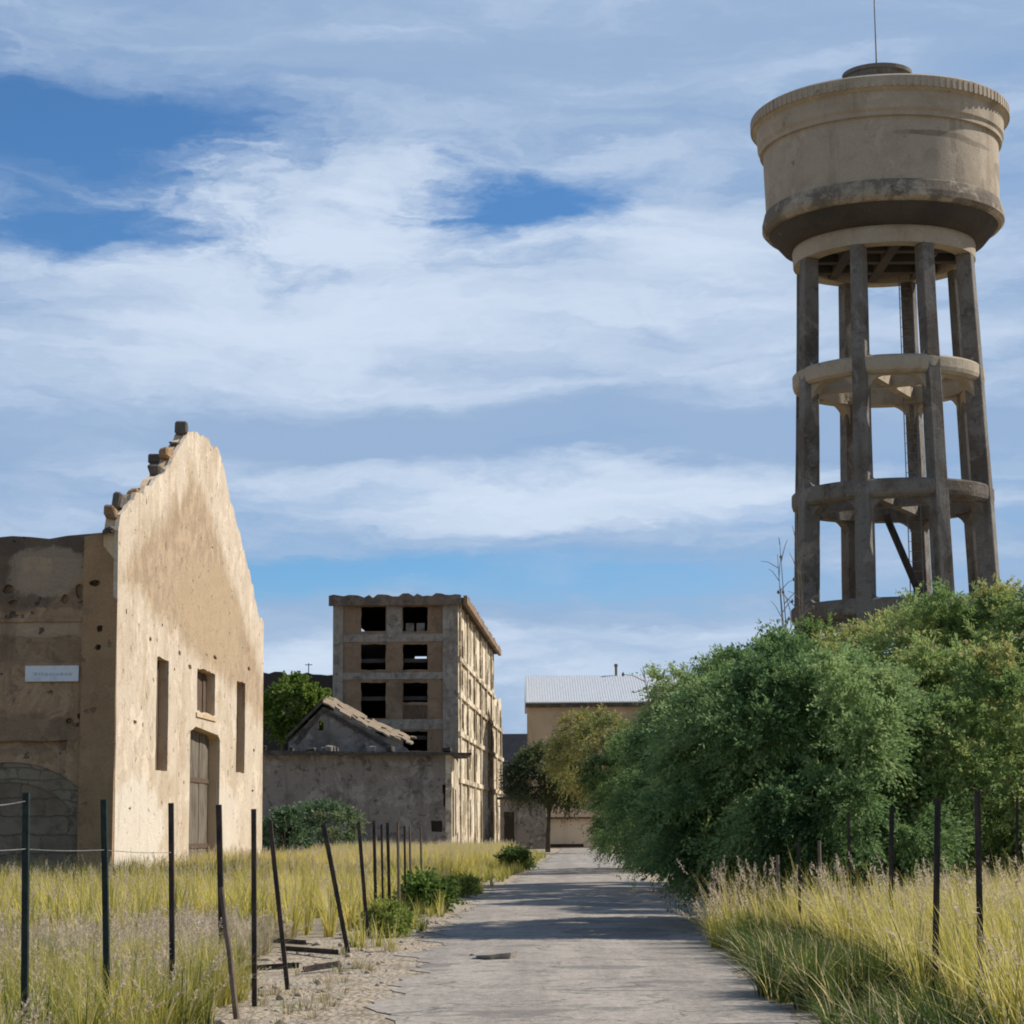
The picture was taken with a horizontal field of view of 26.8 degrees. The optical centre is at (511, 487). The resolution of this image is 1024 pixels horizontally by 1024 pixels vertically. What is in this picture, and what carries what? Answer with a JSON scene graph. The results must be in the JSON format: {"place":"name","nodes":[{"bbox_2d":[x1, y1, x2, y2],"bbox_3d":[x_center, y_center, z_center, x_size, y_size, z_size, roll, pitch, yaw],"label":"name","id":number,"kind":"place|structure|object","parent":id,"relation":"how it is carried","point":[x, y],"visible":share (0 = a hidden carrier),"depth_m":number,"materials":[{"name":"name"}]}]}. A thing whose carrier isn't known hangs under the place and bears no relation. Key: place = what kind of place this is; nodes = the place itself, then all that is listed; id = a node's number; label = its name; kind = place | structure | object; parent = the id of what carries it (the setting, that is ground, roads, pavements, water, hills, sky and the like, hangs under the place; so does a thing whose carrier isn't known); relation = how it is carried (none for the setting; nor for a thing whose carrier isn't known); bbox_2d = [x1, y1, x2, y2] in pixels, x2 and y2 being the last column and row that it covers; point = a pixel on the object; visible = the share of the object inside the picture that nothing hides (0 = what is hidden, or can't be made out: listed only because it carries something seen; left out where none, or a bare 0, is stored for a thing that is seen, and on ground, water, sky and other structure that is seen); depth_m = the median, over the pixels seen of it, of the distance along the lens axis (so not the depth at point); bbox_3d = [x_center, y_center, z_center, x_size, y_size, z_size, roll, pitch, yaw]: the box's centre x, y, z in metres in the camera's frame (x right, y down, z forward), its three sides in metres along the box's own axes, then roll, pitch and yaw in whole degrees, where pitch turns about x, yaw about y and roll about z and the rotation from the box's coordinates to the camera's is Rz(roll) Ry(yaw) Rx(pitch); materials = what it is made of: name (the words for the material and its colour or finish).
{"place":"outdoors","nodes":[
{"label":"outdoors","id":0,"kind":"place"},
{"bbox_2d":[0,892,318,997],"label":"dry grass","id":1,"kind":"structure","parent":0,"point":[271,933],"depth_m":27.25,"materials":[{"name":"beige plant"}]},
{"bbox_2d":[179,928,400,1023],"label":"dry grass","id":2,"kind":"structure","parent":0,"point":[369,967],"depth_m":20.98,"materials":[{"name":"beige plant"}]},
{"bbox_2d":[0,0,1023,733],"label":"sky","id":3,"kind":"structure","parent":0,"point":[488,302],"materials":[{"name":"blue"}]},
{"bbox_2d":[199,844,909,1023],"bbox_3d":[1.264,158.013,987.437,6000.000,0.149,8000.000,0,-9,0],"label":"ground","id":4,"kind":"structure","parent":0,"point":[317,932],"depth_m":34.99,"materials":[{"name":"beige gravel"}]},
{"bbox_2d":[20,793,29,1023],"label":"fence post","id":5,"kind":"object","parent":4,"relation":"on","point":[25,896],"visible":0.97,"depth_m":15.33,"materials":[{"name":"green metal"}]},
{"bbox_2d":[0,849,170,852],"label":"fence wire","id":6,"kind":"object","parent":5,"relation":"attached to","point":[86,850],"visible":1,"depth_m":16.47,"materials":[{"name":"grey metal"}]},
{"bbox_2d":[100,799,110,1019],"bbox_3d":[-3.182,3.456,16.849,0.122,1.997,0.064,0,-9,0],"label":"fence post","id":7,"kind":"object","parent":4,"relation":"on","point":[105,884],"visible":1,"depth_m":16.87,"materials":[{"name":"green metal"}]},
{"bbox_2d":[0,421,263,874],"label":"ruined hall","id":8,"kind":"structure","parent":4,"relation":"on","point":[141,610],"depth_m":62.74,"materials":[{"name":"paint"}]},
{"bbox_2d":[25,665,78,681],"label":"wall sign","id":9,"kind":"object","parent":8,"relation":"attached to","point":[50,673],"visible":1,"depth_m":59.71,"materials":[{"name":"white metal"}]},
{"bbox_2d":[155,661,158,769],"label":"window","id":10,"kind":"structure","parent":8,"relation":"in","point":[157,700],"depth_m":66.42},
{"bbox_2d":[188,730,208,860],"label":"door","id":11,"kind":"structure","parent":8,"relation":"in","point":[199,742],"depth_m":73.34,"materials":[{"name":"brown wood"}]},
{"bbox_2d":[197,670,206,711],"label":"window","id":12,"kind":"structure","parent":8,"relation":"in","point":[201,677],"depth_m":73.84,"materials":[{"name":"brown wood"}]},
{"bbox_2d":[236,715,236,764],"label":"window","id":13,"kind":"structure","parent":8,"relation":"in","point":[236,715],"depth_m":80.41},
{"bbox_2d":[0,910,309,1023],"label":"foreground grass","id":14,"kind":"structure","parent":4,"relation":"on","point":[64,995],"depth_m":17.57,"materials":[{"name":"yellow plant"}]},
{"bbox_2d":[168,803,174,991],"bbox_3d":[-2.984,3.776,18.863,0.091,1.991,0.062,0,-9,0],"label":"fence post","id":15,"kind":"object","parent":4,"relation":"on","point":[171,882],"visible":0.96,"depth_m":18.89,"materials":[{"name":"metal"}]},
{"bbox_2d":[216,805,224,942],"bbox_3d":[-3.587,4.949,26.462,0.136,2.062,0.092,0,-9,0],"label":"fence post","id":16,"kind":"object","parent":4,"relation":"on","point":[219,839],"visible":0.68,"depth_m":26.49,"materials":[{"name":"metal"}]},
{"bbox_2d":[219,887,238,1019],"bbox_3d":[-2.417,4.072,18.433,0.211,1.266,0.054,0,-9,0],"label":"fence post","id":17,"kind":"object","parent":4,"relation":"on","point":[235,1009],"visible":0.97,"depth_m":18.42,"materials":[{"name":"black metal"}]},
{"bbox_2d":[251,809,256,1006],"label":"fence post","id":18,"kind":"object","parent":4,"relation":"on","point":[254,896],"visible":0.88,"depth_m":19.81,"materials":[{"name":"metal"}]},
{"bbox_2d":[257,959,274,960],"bbox_3d":[-3.035,5.857,26.574,0.227,0.067,0.112,-5,-10,26],"label":"stone","id":19,"kind":"object","parent":4,"relation":"on","point":[266,959],"visible":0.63,"depth_m":26.52,"materials":[{"name":"beige stone"}]},
{"bbox_2d":[0,836,532,940],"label":"tall grass","id":20,"kind":"structure","parent":4,"relation":"on","point":[307,894],"depth_m":42.51,"materials":[{"name":"yellow plant"}]},
{"bbox_2d":[249,962,298,970],"bbox_3d":[-2.704,5.417,24.279,0.599,0.091,0.066,1,-9,-7],"label":"fallen rail","id":21,"kind":"object","parent":4,"relation":"on","point":[277,966],"visible":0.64,"depth_m":24.30,"materials":[{"name":"wood"}]},
{"bbox_2d":[268,821,289,989],"bbox_3d":[-2.358,4.315,21.814,0.256,1.842,0.062,0,-9,0],"label":"fence post","id":22,"kind":"object","parent":4,"relation":"on","point":[278,905],"visible":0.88,"depth_m":21.80,"materials":[{"name":"wood"}]},
{"bbox_2d":[272,938,307,944],"bbox_3d":[-3.366,6.348,30.126,0.060,0.091,2.261,5,-10,-30],"label":"fallen rail","id":23,"kind":"object","parent":4,"relation":"on","point":[297,942],"visible":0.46,"depth_m":29.52,"materials":[{"name":"wood"}]},
{"bbox_2d":[262,802,321,853],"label":"shrub","id":24,"kind":"object","parent":4,"relation":"on","point":[289,819],"visible":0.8,"depth_m":104.10,"materials":[{"name":"green plant"}]},
{"bbox_2d":[263,663,332,750],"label":"ruined warehouse","id":25,"kind":"structure","parent":4,"relation":"on","point":[325,681],"depth_m":179.66,"materials":[{"name":"concrete"}]},
{"bbox_2d":[263,670,333,749],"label":"leafy tree","id":26,"kind":"object","parent":4,"relation":"on","point":[309,695],"visible":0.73,"depth_m":154.30,"materials":[{"name":"green plant"}]},
{"bbox_2d":[294,991,302,996],"bbox_3d":[-2.067,4.926,20.834,0.087,0.080,0.077,-8,-12,40],"label":"stone","id":27,"kind":"object","parent":4,"relation":"on","point":[299,993],"visible":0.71,"depth_m":20.81,"materials":[{"name":"grey stone"}]},
{"bbox_2d":[301,961,339,971],"bbox_3d":[-2.144,5.415,24.295,0.060,0.091,0.674,-7,-11,34],"label":"fallen rail","id":28,"kind":"object","parent":4,"relation":"on","point":[322,966],"visible":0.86,"depth_m":24.27,"materials":[{"name":"wood"}]},
{"bbox_2d":[276,797,370,852],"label":"shrub","id":29,"kind":"object","parent":4,"relation":"on","point":[320,809],"visible":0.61,"depth_m":113.22,"materials":[{"name":"green plant"}]},
{"bbox_2d":[213,916,454,1023],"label":"rubble","id":30,"kind":"object","parent":4,"relation":"on","point":[317,982],"visible":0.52,"depth_m":22.64,"materials":[{"name":"stone"}]},
{"bbox_2d":[280,946,339,954],"bbox_3d":[-2.612,5.944,27.612,0.060,0.091,1.858,4,-10,-28],"label":"fallen rail","id":31,"kind":"object","parent":30,"relation":"on","point":[313,950],"visible":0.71,"depth_m":27.49,"materials":[{"name":"wood"}]},
{"bbox_2d":[321,824,349,952],"bbox_3d":[-2.278,5.302,27.980,0.414,1.822,0.080,0,-9,0],"label":"fence post","id":32,"kind":"object","parent":4,"relation":"on","point":[335,887],"visible":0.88,"depth_m":27.97,"materials":[{"name":"metal"}]},
{"bbox_2d":[357,822,369,937],"bbox_3d":[-2.201,5.901,31.893,0.208,1.860,0.074,0,-9,0],"label":"fence post","id":33,"kind":"object","parent":4,"relation":"on","point":[362,875],"visible":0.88,"depth_m":31.88,"materials":[{"name":"metal"}]},
{"bbox_2d":[262,695,471,852],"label":"building","id":34,"kind":"structure","parent":4,"relation":"on","point":[378,779],"depth_m":145.14,"materials":[{"name":"concrete"}]},
{"bbox_2d":[372,821,376,899],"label":"fence post","id":35,"kind":"object","parent":4,"relation":"on","point":[374,855],"visible":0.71,"depth_m":33.82,"materials":[{"name":"metal"}]},
{"bbox_2d":[380,824,383,901],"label":"fence post","id":36,"kind":"object","parent":4,"relation":"on","point":[382,877],"visible":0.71,"depth_m":34.99,"materials":[{"name":"metal"}]},
{"bbox_2d":[353,893,419,937],"bbox_3d":[-1.866,6.406,32.171,0.980,0.658,1.016,0,-9,0],"label":"weed","id":37,"kind":"object","parent":4,"relation":"on","point":[380,910],"visible":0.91,"depth_m":31.99,"materials":[{"name":"green plant"}]},
{"bbox_2d":[386,823,390,922],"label":"fence post","id":38,"kind":"object","parent":4,"relation":"on","point":[388,860],"visible":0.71,"depth_m":36.65,"materials":[{"name":"metal"}]},
{"bbox_2d":[396,822,400,903],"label":"fence post","id":39,"kind":"object","parent":4,"relation":"on","point":[398,865],"visible":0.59,"depth_m":38.40,"materials":[{"name":"brown metal"}]},
{"bbox_2d":[403,826,405,897],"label":"fence post","id":40,"kind":"object","parent":4,"relation":"on","point":[404,828],"visible":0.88,"depth_m":40.80,"materials":[{"name":"metal"}]},
{"bbox_2d":[409,826,411,876],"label":"fence post","id":41,"kind":"object","parent":4,"relation":"on","point":[410,863],"visible":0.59,"depth_m":46.12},
{"bbox_2d":[329,593,503,845],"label":"tower block","id":42,"kind":"structure","parent":4,"relation":"on","point":[440,697],"depth_m":168.47,"materials":[{"name":"concrete"}]},
{"bbox_2d":[420,828,422,876],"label":"fence post","id":43,"kind":"object","parent":4,"relation":"on","point":[421,866],"visible":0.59,"depth_m":52.04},
{"bbox_2d":[391,865,466,913],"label":"shrub","id":44,"kind":"object","parent":4,"relation":"on","point":[425,886],"visible":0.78,"depth_m":40.88,"materials":[{"name":"green plant"}]},
{"bbox_2d":[334,848,547,950],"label":"verge grass","id":45,"kind":"structure","parent":4,"relation":"on","point":[488,871],"depth_m":39.74,"materials":[{"name":"green plant"}]},
{"bbox_2d":[445,870,482,897],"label":"weed","id":46,"kind":"object","parent":4,"relation":"on","point":[467,883],"visible":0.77,"depth_m":49.98,"materials":[{"name":"green plant"}]},
{"bbox_2d":[502,734,527,796],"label":"dark shed","id":47,"kind":"structure","parent":4,"relation":"on","point":[512,744],"depth_m":248.19,"materials":[{"name":"stone"}]},
{"bbox_2d":[493,843,538,870],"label":"shrub","id":48,"kind":"object","parent":4,"relation":"on","point":[512,855],"visible":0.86,"depth_m":80.52,"materials":[{"name":"green plant"}]},
{"bbox_2d":[497,794,545,848],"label":"roadside hut","id":49,"kind":"object","parent":4,"relation":"on","point":[528,831],"visible":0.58,"depth_m":161.26,"materials":[{"name":"concrete"}]},
{"bbox_2d":[494,738,597,851],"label":"olive tree","id":50,"kind":"object","parent":4,"relation":"on","point":[519,773],"visible":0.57,"depth_m":139.03,"materials":[{"name":"green plant"}]},
{"bbox_2d":[546,801,600,847],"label":"end building","id":51,"kind":"structure","parent":4,"relation":"on","point":[566,834],"depth_m":168.26,"materials":[{"name":"beige paint"}]},
{"bbox_2d":[539,701,634,851],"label":"olive tree","id":52,"kind":"object","parent":4,"relation":"on","point":[592,724],"visible":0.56,"depth_m":132.89,"materials":[{"name":"green plant"}]},
{"bbox_2d":[525,664,685,842],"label":"warehouse","id":53,"kind":"structure","parent":4,"relation":"on","point":[548,699],"depth_m":201.90,"materials":[{"name":"concrete"}]},
{"bbox_2d":[571,722,654,871],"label":"tamarisk tree","id":54,"kind":"object","parent":4,"relation":"on","point":[597,786],"visible":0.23,"depth_m":77.55,"materials":[{"name":"green plant"}]},
{"bbox_2d":[621,655,696,893],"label":"dead shrub","id":55,"kind":"object","parent":4,"relation":"on","point":[623,674],"visible":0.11,"depth_m":52.94,"materials":[{"name":"brown plant"}]},
{"bbox_2d":[592,643,752,891],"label":"tamarisk tree","id":56,"kind":"object","parent":4,"relation":"on","point":[657,693],"visible":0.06,"depth_m":53.46,"materials":[{"name":"green plant"}]},
{"bbox_2d":[664,882,790,948],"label":"plume grass","id":57,"kind":"object","parent":4,"relation":"on","point":[712,936],"depth_m":28.35,"materials":[{"name":"plant"}]},
{"bbox_2d":[676,855,818,927],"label":"plume grass","id":58,"kind":"object","parent":4,"relation":"on","point":[736,885],"depth_m":29.65,"materials":[{"name":"beige plant"}]},
{"bbox_2d":[730,897,772,916],"bbox_3d":[3.679,6.535,32.885,0.800,0.537,0.764,5,-10,-29],"label":"weed","id":59,"kind":"object","parent":4,"relation":"on","point":[751,905],"visible":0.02,"depth_m":32.80,"materials":[{"name":"green plant"}]},
{"bbox_2d":[776,855,780,912],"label":"fence post","id":60,"kind":"object","parent":4,"relation":"on","point":[777,870],"visible":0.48,"depth_m":30.69,"materials":[{"name":"black metal"}]},
{"bbox_2d":[762,511,820,634],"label":"dead shrub","id":61,"kind":"object","parent":4,"relation":"on","point":[791,601],"visible":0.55,"depth_m":55.65,"materials":[{"name":"brown plant"}]},
{"bbox_2d":[682,927,905,999],"bbox_3d":[2.850,4.545,20.639,2.450,0.675,2.924,0,-9,0],"label":"grass clump","id":62,"kind":"object","parent":4,"relation":"on","point":[764,969],"visible":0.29,"depth_m":20.22,"materials":[{"name":"green plant"}]},
{"bbox_2d":[797,841,800,929],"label":"fence post","id":63,"kind":"object","parent":4,"relation":"on","point":[799,871],"visible":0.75,"depth_m":26.57,"materials":[{"name":"metal"}]},
{"bbox_2d":[616,618,1014,919],"bbox_3d":[4.955,4.697,35.206,6.582,5.132,8.705,0,-9,0],"label":"tamarisk tree","id":64,"kind":"object","parent":4,"relation":"on","point":[726,736],"visible":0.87,"depth_m":32.89,"materials":[{"name":"green plant"}]},
{"bbox_2d":[818,841,822,925],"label":"fence post","id":65,"kind":"object","parent":4,"relation":"on","point":[819,857],"visible":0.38,"depth_m":26.57,"materials":[{"name":"black metal"}]},
{"bbox_2d":[716,934,950,1011],"bbox_3d":[3.184,4.298,19.079,2.912,0.670,2.632,-8,-12,39],"label":"grass clump","id":66,"kind":"object","parent":4,"relation":"on","point":[858,963],"visible":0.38,"depth_m":18.89,"materials":[{"name":"green plant"}]},
{"bbox_2d":[737,605,950,882],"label":"tamarisk tree","id":67,"kind":"object","parent":4,"relation":"on","point":[832,640],"visible":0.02,"depth_m":47.68,"materials":[{"name":"green plant"}]},
{"bbox_2d":[847,812,850,894],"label":"fence post","id":68,"kind":"object","parent":4,"relation":"on","point":[848,840],"visible":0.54,"depth_m":28.39,"materials":[{"name":"wood"}]},
{"bbox_2d":[732,841,1023,1023],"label":"tall grass","id":69,"kind":"structure","parent":4,"relation":"on","point":[911,916],"depth_m":19.82,"materials":[{"name":"yellow plant"}]},
{"bbox_2d":[750,0,1009,685],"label":"water tower","id":70,"kind":"structure","parent":4,"relation":"on","point":[881,174],"depth_m":61.85,"materials":[{"name":"concrete"}]},
{"bbox_2d":[888,807,893,915],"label":"fence post","id":71,"kind":"object","parent":4,"relation":"on","point":[891,842],"visible":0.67,"depth_m":23.66,"materials":[{"name":"metal"}]},
{"bbox_2d":[786,625,1023,890],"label":"tamarisk tree","id":72,"kind":"object","parent":4,"relation":"on","point":[988,676],"visible":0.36,"depth_m":34.52,"materials":[{"name":"green plant"}]},
{"bbox_2d":[839,573,1023,874],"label":"tamarisk tree","id":73,"kind":"object","parent":4,"relation":"on","point":[915,615],"visible":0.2,"depth_m":42.88,"materials":[{"name":"green plant"}]},
{"bbox_2d":[932,798,940,1006],"bbox_3d":[3.552,3.602,18.035,0.158,1.974,0.074,0,-9,0],"label":"fence post","id":74,"kind":"object","parent":4,"relation":"on","point":[936,873],"visible":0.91,"depth_m":18.05,"materials":[{"name":"metal"}]},
{"bbox_2d":[974,791,984,1023],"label":"fence post","id":75,"kind":"object","parent":4,"relation":"on","point":[978,848],"visible":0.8,"depth_m":16.53,"materials":[{"name":"metal"}]},
{"bbox_2d":[952,585,1023,840],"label":"tamarisk tree","id":76,"kind":"object","parent":4,"relation":"on","point":[1021,621],"visible":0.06,"depth_m":41.65,"materials":[{"name":"green plant"}]},
{"bbox_2d":[1015,797,1018,889],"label":"fence post","id":77,"kind":"object","parent":4,"relation":"on","point":[1017,829],"visible":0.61,"depth_m":29.01,"materials":[{"name":"wood"}]},
{"bbox_2d":[364,848,799,1023],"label":"road","id":78,"kind":"structure","parent":0,"point":[576,931],"depth_m":24.98,"materials":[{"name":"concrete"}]},
{"bbox_2d":[475,950,517,958],"bbox_3d":[-0.193,5.721,26.351,0.529,0.083,0.740,0,-9,0],"label":"concrete slab","id":79,"kind":"object","parent":78,"relation":"on","point":[505,954],"depth_m":26.13,"materials":[{"name":"grey concrete"}]},
{"bbox_2d":[646,896,1023,1023],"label":"verge grass","id":80,"kind":"structure","parent":0,"point":[840,1006],"depth_m":17.91,"materials":[{"name":"green plant"}]}
]}

